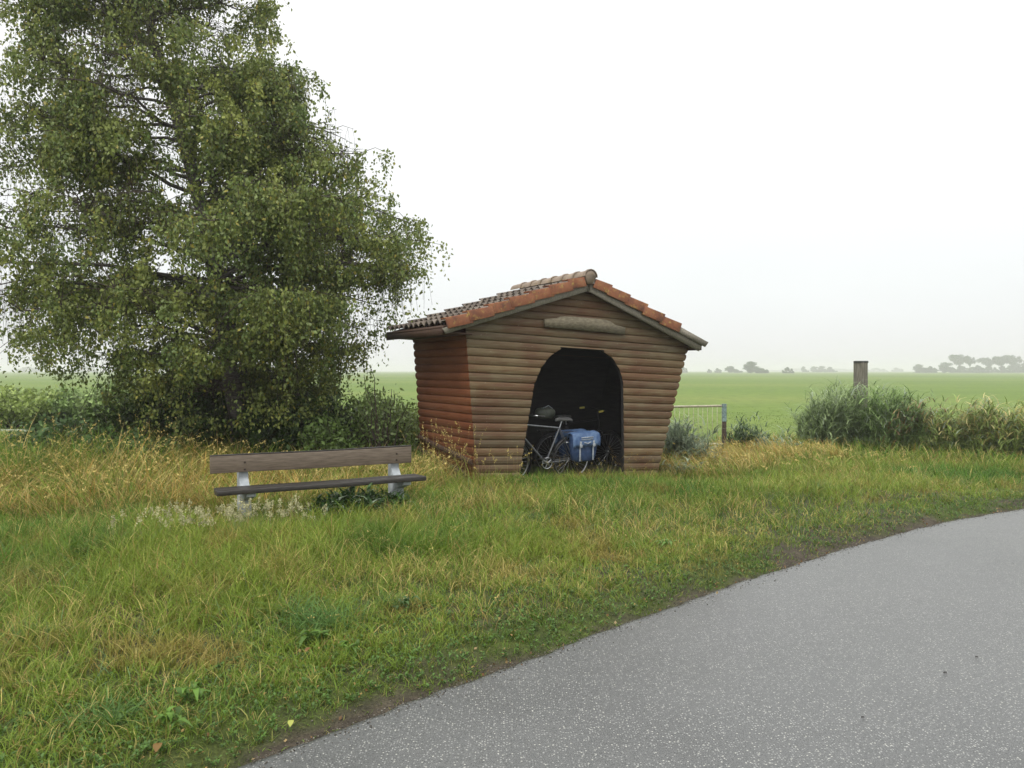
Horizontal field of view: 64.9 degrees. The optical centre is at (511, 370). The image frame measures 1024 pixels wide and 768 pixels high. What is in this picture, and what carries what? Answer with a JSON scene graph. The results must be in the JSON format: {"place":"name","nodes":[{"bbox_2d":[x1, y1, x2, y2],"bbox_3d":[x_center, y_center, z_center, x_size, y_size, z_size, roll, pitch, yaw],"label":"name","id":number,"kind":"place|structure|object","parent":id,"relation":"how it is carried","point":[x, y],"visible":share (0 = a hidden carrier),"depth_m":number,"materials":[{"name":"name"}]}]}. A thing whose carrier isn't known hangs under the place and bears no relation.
{"place":"outdoors","nodes":[
{"label":"outdoors","id":0,"kind":"place"},
{"bbox_2d":[0,444,1023,767],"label":"grass","id":1,"kind":"structure","parent":0,"point":[46,544],"depth_m":6.10,"materials":[{"name":"green plant"}]},
{"bbox_2d":[0,371,1023,767],"bbox_3d":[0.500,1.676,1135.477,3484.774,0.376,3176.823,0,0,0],"label":"ground","id":2,"kind":"structure","parent":0,"point":[764,393],"depth_m":5.90,"materials":[{"name":"green plant"}]},
{"bbox_2d":[15,366,39,371],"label":"distant tree","id":3,"kind":"object","parent":2,"relation":"on","point":[23,369],"visible":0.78,"depth_m":1068.98,"materials":[{"name":"green plant"}]},
{"bbox_2d":[0,383,78,428],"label":"leafy shrub","id":4,"kind":"object","parent":2,"relation":"on","point":[17,407],"visible":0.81,"depth_m":22.52,"materials":[{"name":"green plant"}]},
{"bbox_2d":[1,413,109,465],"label":"weed clump","id":5,"kind":"object","parent":2,"relation":"on","point":[37,428],"visible":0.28,"depth_m":12.05,"materials":[{"name":"green plant"}]},
{"bbox_2d":[29,384,99,427],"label":"leafy shrub","id":6,"kind":"object","parent":2,"relation":"on","point":[65,407],"visible":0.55,"depth_m":22.97,"materials":[{"name":"green plant"}]},
{"bbox_2d":[76,366,97,371],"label":"distant tree","id":7,"kind":"object","parent":2,"relation":"on","point":[86,368],"visible":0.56,"depth_m":1071.81,"materials":[{"name":"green plant"}]},
{"bbox_2d":[69,374,161,422],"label":"leafy shrub","id":8,"kind":"object","parent":2,"relation":"on","point":[93,400],"visible":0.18,"depth_m":23.15,"materials":[{"name":"green plant"}]},
{"bbox_2d":[62,420,181,466],"bbox_3d":[-5.540,1.172,11.627,1.680,0.959,1.340,0,0,0],"label":"weed clump","id":9,"kind":"object","parent":2,"relation":"on","point":[131,431],"visible":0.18,"depth_m":11.42,"materials":[{"name":"green plant"}]},
{"bbox_2d":[83,387,176,444],"bbox_3d":[-6.312,0.907,13.571,2.039,1.455,1.596,0,0,0],"label":"leafy shrub","id":10,"kind":"object","parent":2,"relation":"on","point":[114,418],"visible":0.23,"depth_m":13.20,"materials":[{"name":"green plant"}]},
{"bbox_2d":[154,706,192,729],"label":"dock plant","id":11,"kind":"object","parent":2,"relation":"on","point":[171,714],"visible":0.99,"depth_m":3.51,"materials":[{"name":"green plant"}]},
{"bbox_2d":[128,386,231,453],"bbox_3d":[-5.399,0.891,13.220,1.882,1.478,1.442,0,0,0],"label":"leafy shrub","id":12,"kind":"object","parent":2,"relation":"on","point":[195,431],"visible":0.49,"depth_m":12.94,"materials":[{"name":"green plant"}]},
{"bbox_2d":[171,678,211,702],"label":"dock plant","id":13,"kind":"object","parent":2,"relation":"on","point":[198,690],"visible":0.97,"depth_m":3.78,"materials":[{"name":"green plant"}]},
{"bbox_2d":[175,374,255,452],"bbox_3d":[-4.913,0.696,14.120,2.200,1.847,1.707,0,0,-23],"label":"leafy shrub","id":14,"kind":"object","parent":2,"relation":"on","point":[224,402],"visible":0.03,"depth_m":13.75,"materials":[{"name":"green plant"}]},
{"bbox_2d":[108,494,326,538],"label":"flowering grass","id":15,"kind":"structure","parent":2,"relation":"on","point":[230,510],"depth_m":7.22,"materials":[{"name":"plant"}]},
{"bbox_2d":[0,0,452,450],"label":"birch tree","id":16,"kind":"object","parent":2,"relation":"on","point":[285,210],"visible":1,"depth_m":11.95,"materials":[{"name":"green plant"}]},
{"bbox_2d":[222,378,310,452],"bbox_3d":[-3.805,0.876,12.996,1.770,1.526,1.383,0,0,0],"label":"leafy shrub","id":17,"kind":"object","parent":2,"relation":"on","point":[275,434],"visible":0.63,"depth_m":12.64,"materials":[{"name":"green plant"}]},
{"bbox_2d":[293,628,330,648],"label":"dock plant","id":18,"kind":"object","parent":2,"relation":"on","point":[317,634],"visible":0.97,"depth_m":4.53,"materials":[{"name":"green plant"}]},
{"bbox_2d":[210,445,425,518],"bbox_3d":[-2.003,1.371,8.476,2.189,1.058,0.490,0,0,-31],"label":"park bench","id":19,"kind":"object","parent":2,"relation":"on","point":[242,465],"visible":0.88,"depth_m":8.43,"materials":[{"name":"brown wood"}]},
{"bbox_2d":[280,388,361,450],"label":"leafy shrub","id":20,"kind":"object","parent":2,"relation":"on","point":[331,408],"visible":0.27,"depth_m":12.97,"materials":[{"name":"green plant"}]},
{"bbox_2d":[296,403,364,450],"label":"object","id":21,"kind":"object","parent":2,"relation":"on","point":[328,436],"visible":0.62,"depth_m":12.34,"materials":[{"name":"green plant"}]},
{"bbox_2d":[302,491,361,518],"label":"nettle clump","id":22,"kind":"object","parent":2,"relation":"on","point":[324,501],"visible":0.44,"depth_m":8.30,"materials":[{"name":"green plant"}]},
{"bbox_2d":[330,639,359,660],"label":"dock plant","id":23,"kind":"object","parent":2,"relation":"on","point":[352,644],"visible":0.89,"depth_m":4.39,"materials":[{"name":"green plant"}]},
{"bbox_2d":[309,483,402,514],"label":"nettle clump","id":24,"kind":"object","parent":2,"relation":"on","point":[351,495],"visible":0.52,"depth_m":8.43,"materials":[{"name":"green plant"}]},
{"bbox_2d":[333,398,386,447],"bbox_3d":[-2.670,1.020,13.207,1.272,1.232,1.074,0,0,0],"label":"sapling","id":25,"kind":"object","parent":2,"relation":"on","point":[342,413],"visible":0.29,"depth_m":13.11,"materials":[{"name":"green plant"}]},
{"bbox_2d":[350,367,372,371],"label":"distant tree","id":26,"kind":"object","parent":2,"relation":"on","point":[361,368],"visible":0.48,"depth_m":1068.52,"materials":[{"name":"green plant"}]},
{"bbox_2d":[340,383,415,443],"bbox_3d":[-2.605,0.917,14.745,1.536,1.396,1.419,0,0,-38],"label":"sapling","id":27,"kind":"object","parent":2,"relation":"on","point":[354,400],"visible":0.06,"depth_m":14.64,"materials":[{"name":"green plant"}]},
{"bbox_2d":[355,364,421,446],"bbox_3d":[-1.986,0.764,12.726,0.953,1.752,1.009,0,0,-43],"label":"sapling","id":28,"kind":"object","parent":2,"relation":"on","point":[376,426],"visible":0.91,"depth_m":12.59,"materials":[{"name":"green plant"}]},
{"bbox_2d":[367,488,415,508],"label":"nettle clump","id":29,"kind":"object","parent":2,"relation":"on","point":[391,498],"visible":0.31,"depth_m":8.72,"materials":[{"name":"green plant"}]},
{"bbox_2d":[363,386,420,446],"bbox_3d":[-2.054,0.934,13.922,1.052,1.368,1.222,0,0,-45],"label":"sapling","id":30,"kind":"object","parent":2,"relation":"on","point":[395,415],"visible":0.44,"depth_m":13.76,"materials":[{"name":"green plant"}]},
{"bbox_2d":[392,595,419,608],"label":"dock plant","id":31,"kind":"object","parent":2,"relation":"on","point":[405,601],"visible":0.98,"depth_m":5.12,"materials":[{"name":"green plant"}]},
{"bbox_2d":[400,398,421,454],"bbox_3d":[-1.774,1.048,14.577,1.087,1.102,1.134,0,0,0],"label":"sapling","id":32,"kind":"object","parent":2,"relation":"on","point":[416,423],"visible":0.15,"depth_m":14.48,"materials":[{"name":"green plant"}]},
{"bbox_2d":[0,412,916,640],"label":"seeding grass","id":33,"kind":"structure","parent":2,"relation":"on","point":[354,467],"depth_m":10.23,"materials":[{"name":"plant"}]},
{"bbox_2d":[0,478,1023,767],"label":"clover","id":34,"kind":"object","parent":2,"relation":"on","point":[144,744],"visible":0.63,"depth_m":4.43,"materials":[{"name":"green plant"}]},
{"bbox_2d":[153,742,161,751],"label":"fallen leaf","id":35,"kind":"object","parent":34,"relation":"on","point":[156,746],"visible":1,"depth_m":3.27,"materials":[{"name":"brown plant"}]},
{"bbox_2d":[386,269,708,479],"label":"wooden shed","id":36,"kind":"structure","parent":2,"relation":"on","point":[501,367],"depth_m":12.35,"materials":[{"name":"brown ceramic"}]},
{"bbox_2d":[522,415,590,474],"bbox_3d":[0.465,1.171,12.333,1.781,1.084,0.622,0,5,-28],"label":"bicycle","id":37,"kind":"object","parent":36,"relation":"on","point":[544,460],"visible":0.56,"depth_m":12.41,"materials":[{"name":"silver metal"}]},
{"bbox_2d":[555,429,586,459],"bbox_3d":[0.945,1.167,12.821,0.511,0.485,0.215,-2,6,-28],"label":"pannier bag","id":38,"kind":"object","parent":37,"relation":"hanging from","point":[562,446],"visible":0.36,"depth_m":12.69,"materials":[{"name":"blue fabric"}]},
{"bbox_2d":[567,430,600,461],"bbox_3d":[1.116,1.174,12.501,0.510,0.479,0.244,-2,6,-28],"label":"pannier bag","id":39,"kind":"object","parent":37,"relation":"hanging from","point":[583,445],"visible":1,"depth_m":12.43,"materials":[{"name":"blue fabric"}]},
{"bbox_2d":[533,407,621,466],"bbox_3d":[1.143,1.170,13.418,1.781,1.084,0.621,0,4,-28],"label":"bicycle","id":40,"kind":"object","parent":36,"relation":"on","point":[552,435],"visible":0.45,"depth_m":13.27,"materials":[{"name":"paint"}]},
{"bbox_2d":[535,405,554,418],"bbox_3d":[0.535,0.665,13.017,0.360,0.224,0.222,0,0,-28],"label":"helmet","id":41,"kind":"object","parent":40,"relation":"on","point":[548,412],"visible":0.92,"depth_m":12.94,"materials":[{"name":"grey plastic"}]},
{"bbox_2d":[656,539,676,546],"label":"dock plant","id":42,"kind":"object","parent":2,"relation":"on","point":[665,542],"visible":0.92,"depth_m":7.07,"materials":[{"name":"green plant"}]},
{"bbox_2d":[662,456,704,473],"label":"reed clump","id":43,"kind":"object","parent":2,"relation":"on","point":[669,466],"visible":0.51,"depth_m":13.26,"materials":[{"name":"green plant"}]},
{"bbox_2d":[670,432,722,463],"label":"reed clump","id":44,"kind":"object","parent":2,"relation":"on","point":[689,447],"visible":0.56,"depth_m":14.36,"materials":[{"name":"green plant"}]},
{"bbox_2d":[660,414,738,455],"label":"reed clump","id":45,"kind":"object","parent":2,"relation":"on","point":[677,432],"visible":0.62,"depth_m":14.76,"materials":[{"name":"green plant"}]},
{"bbox_2d":[674,404,726,447],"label":"field gate","id":46,"kind":"structure","parent":2,"relation":"on","point":[724,413],"depth_m":16.59,"materials":[{"name":"grey metal"}]},
{"bbox_2d":[724,366,742,372],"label":"distant tree","id":47,"kind":"object","parent":2,"relation":"on","point":[730,369],"visible":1,"depth_m":688.76,"materials":[{"name":"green plant"}]},
{"bbox_2d":[726,412,773,447],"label":"reed clump","id":48,"kind":"object","parent":2,"relation":"on","point":[737,435],"visible":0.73,"depth_m":16.77,"materials":[{"name":"green plant"}]},
{"bbox_2d":[743,361,768,372],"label":"distant tree","id":49,"kind":"object","parent":2,"relation":"on","point":[751,367],"visible":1,"depth_m":556.57,"materials":[{"name":"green plant"}]},
{"bbox_2d":[753,431,807,449],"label":"reed clump","id":50,"kind":"object","parent":2,"relation":"on","point":[765,439],"visible":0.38,"depth_m":16.39,"materials":[{"name":"green plant"}]},
{"bbox_2d":[782,367,793,372],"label":"distant tree","id":51,"kind":"object","parent":2,"relation":"on","point":[787,369],"visible":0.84,"depth_m":543.48,"materials":[{"name":"green plant"}]},
{"bbox_2d":[768,368,810,370],"bbox_3d":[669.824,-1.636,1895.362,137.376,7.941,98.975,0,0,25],"label":"distant tree","id":52,"kind":"object","parent":2,"relation":"on","point":[789,369],"visible":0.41,"depth_m":1892.14,"materials":[{"name":"green plant"}]},
{"bbox_2d":[810,366,822,371],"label":"distant tree","id":53,"kind":"object","parent":2,"relation":"on","point":[813,369],"visible":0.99,"depth_m":921.32,"materials":[{"name":"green plant"}]},
{"bbox_2d":[818,366,827,371],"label":"distant tree","id":54,"kind":"object","parent":2,"relation":"on","point":[820,368],"visible":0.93,"depth_m":937.54,"materials":[{"name":"green plant"}]},
{"bbox_2d":[770,375,881,448],"bbox_3d":[7.021,0.920,17.540,3.260,1.690,2.581,0,0,0],"label":"reed clump","id":55,"kind":"object","parent":2,"relation":"on","point":[826,422],"visible":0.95,"depth_m":17.39,"materials":[{"name":"green plant"}]},
{"bbox_2d":[827,367,837,371],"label":"distant tree","id":56,"kind":"object","parent":2,"relation":"on","point":[829,369],"visible":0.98,"depth_m":920.84,"materials":[{"name":"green plant"}]},
{"bbox_2d":[826,368,852,371],"bbox_3d":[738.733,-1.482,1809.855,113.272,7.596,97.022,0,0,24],"label":"distant tree","id":57,"kind":"object","parent":2,"relation":"on","point":[847,370],"visible":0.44,"depth_m":1798.43,"materials":[{"name":"green plant"}]},
{"bbox_2d":[808,376,882,445],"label":"reed clump","id":58,"kind":"object","parent":2,"relation":"on","point":[857,400],"visible":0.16,"depth_m":18.00,"materials":[{"name":"green plant"}]},
{"bbox_2d":[853,361,867,433],"bbox_3d":[8.054,0.812,18.598,0.319,2.077,0.324,0,0,0],"label":"wooden post","id":59,"kind":"object","parent":2,"relation":"on","point":[860,371],"visible":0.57,"depth_m":18.48,"materials":[{"name":"brown wood"}]},
{"bbox_2d":[868,368,888,371],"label":"distant tree","id":60,"kind":"object","parent":2,"relation":"on","point":[879,369],"visible":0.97,"depth_m":1479.12,"materials":[{"name":"green plant"}]},
{"bbox_2d":[836,382,938,449],"bbox_3d":[8.177,0.985,17.472,2.968,1.533,2.626,0,0,0],"label":"reed clump","id":61,"kind":"object","parent":2,"relation":"on","point":[873,427],"visible":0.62,"depth_m":17.20,"materials":[{"name":"green plant"}]},
{"bbox_2d":[891,367,903,371],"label":"distant tree","id":62,"kind":"object","parent":2,"relation":"on","point":[898,369],"visible":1,"depth_m":1317.31,"materials":[{"name":"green plant"}]},
{"bbox_2d":[861,390,955,450],"bbox_3d":[8.478,1.069,17.034,2.738,1.377,2.098,0,0,0],"label":"reed clump","id":63,"kind":"object","parent":2,"relation":"on","point":[921,413],"visible":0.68,"depth_m":16.85,"materials":[{"name":"green plant"}]},
{"bbox_2d":[912,364,922,370],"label":"distant tree","id":64,"kind":"object","parent":2,"relation":"on","point":[916,367],"visible":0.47,"depth_m":716.79,"materials":[{"name":"green plant"}]},
{"bbox_2d":[912,367,939,372],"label":"distant tree","id":65,"kind":"object","parent":2,"relation":"on","point":[921,370],"visible":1,"depth_m":655.72,"materials":[{"name":"green plant"}]},
{"bbox_2d":[925,366,937,372],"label":"distant tree","id":66,"kind":"object","parent":2,"relation":"on","point":[932,368],"visible":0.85,"depth_m":658.85,"materials":[{"name":"green plant"}]},
{"bbox_2d":[938,362,961,372],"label":"distant tree","id":67,"kind":"object","parent":2,"relation":"on","point":[944,368],"visible":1,"depth_m":676.73,"materials":[{"name":"green plant"}]},
{"bbox_2d":[903,400,1001,454],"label":"reed clump","id":68,"kind":"object","parent":2,"relation":"on","point":[934,426],"visible":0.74,"depth_m":16.41,"materials":[{"name":"green plant"}]},
{"bbox_2d":[948,354,968,369],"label":"distant tree","id":69,"kind":"object","parent":2,"relation":"on","point":[957,359],"visible":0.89,"depth_m":696.29,"materials":[{"name":"green plant"}]},
{"bbox_2d":[955,366,967,372],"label":"distant tree","id":70,"kind":"object","parent":2,"relation":"on","point":[963,369],"visible":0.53,"depth_m":717.04,"materials":[{"name":"grey plant"}]},
{"bbox_2d":[963,356,976,365],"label":"distant tree","id":71,"kind":"object","parent":2,"relation":"on","point":[969,361],"visible":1,"depth_m":658.70,"materials":[{"name":"grey plant"}]},
{"bbox_2d":[916,393,1023,457],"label":"reed clump","id":72,"kind":"object","parent":2,"relation":"on","point":[988,421],"visible":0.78,"depth_m":16.15,"materials":[{"name":"green plant"}]},
{"bbox_2d":[963,367,993,372],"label":"distant tree","id":73,"kind":"object","parent":2,"relation":"on","point":[971,369],"visible":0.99,"depth_m":675.05,"materials":[{"name":"grey plant"}]},
{"bbox_2d":[976,357,996,367],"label":"distant tree","id":74,"kind":"object","parent":2,"relation":"on","point":[988,362],"visible":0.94,"depth_m":698.32,"materials":[{"name":"grey plant"}]},
{"bbox_2d":[984,366,995,372],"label":"distant tree","id":75,"kind":"object","parent":2,"relation":"on","point":[991,368],"visible":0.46,"depth_m":717.15,"materials":[{"name":"grey plant"}]},
{"bbox_2d":[964,399,1023,454],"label":"reed clump","id":76,"kind":"object","parent":2,"relation":"on","point":[1016,432],"visible":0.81,"depth_m":15.92,"materials":[{"name":"green plant"}]},
{"bbox_2d":[992,356,1010,372],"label":"distant tree","id":77,"kind":"object","parent":2,"relation":"on","point":[999,361],"visible":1,"depth_m":658.16,"materials":[{"name":"grey plant"}]},
{"bbox_2d":[996,365,1011,372],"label":"distant tree","id":78,"kind":"object","parent":2,"relation":"on","point":[1004,368],"visible":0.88,"depth_m":678.40,"materials":[{"name":"grey plant"}]},
{"bbox_2d":[1002,355,1022,370],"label":"distant tree","id":79,"kind":"object","parent":2,"relation":"on","point":[1013,360],"visible":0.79,"depth_m":697.01,"materials":[{"name":"grey plant"}]},
{"bbox_2d":[1003,366,1023,372],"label":"distant tree","id":80,"kind":"object","parent":2,"relation":"on","point":[1016,368],"visible":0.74,"depth_m":696.45,"materials":[{"name":"grey plant"}]},
{"bbox_2d":[1007,363,1021,370],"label":"distant tree","id":81,"kind":"object","parent":2,"relation":"on","point":[1015,364],"visible":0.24,"depth_m":713.81,"materials":[{"name":"grey plant"}]},
{"bbox_2d":[0,412,1023,521],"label":"tall grass","id":82,"kind":"structure","parent":0,"point":[187,469],"depth_m":10.29,"materials":[{"name":"plant"}]},
{"bbox_2d":[0,0,1023,370],"label":"sky","id":83,"kind":"structure","parent":0,"point":[792,184],"materials":[{"name":"white"}]},
{"bbox_2d":[8,405,1022,446],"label":"pasture grass","id":84,"kind":"structure","parent":0,"point":[735,419],"depth_m":29.35,"materials":[{"name":"green plant"}]},
{"bbox_2d":[207,508,1005,765],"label":"leaf litter","id":85,"kind":"object","parent":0,"point":[506,661],"visible":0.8,"depth_m":5.18,"materials":[{"name":"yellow plant"}]},
{"bbox_2d":[238,509,1023,767],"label":"road","id":86,"kind":"structure","parent":0,"point":[809,664],"depth_m":4.06,"materials":[{"name":"grey asphalt"}]},
{"bbox_2d":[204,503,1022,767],"bbox_3d":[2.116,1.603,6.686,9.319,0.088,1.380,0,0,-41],"label":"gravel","id":87,"kind":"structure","parent":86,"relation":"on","point":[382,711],"depth_m":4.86,"materials":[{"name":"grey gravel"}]}
]}

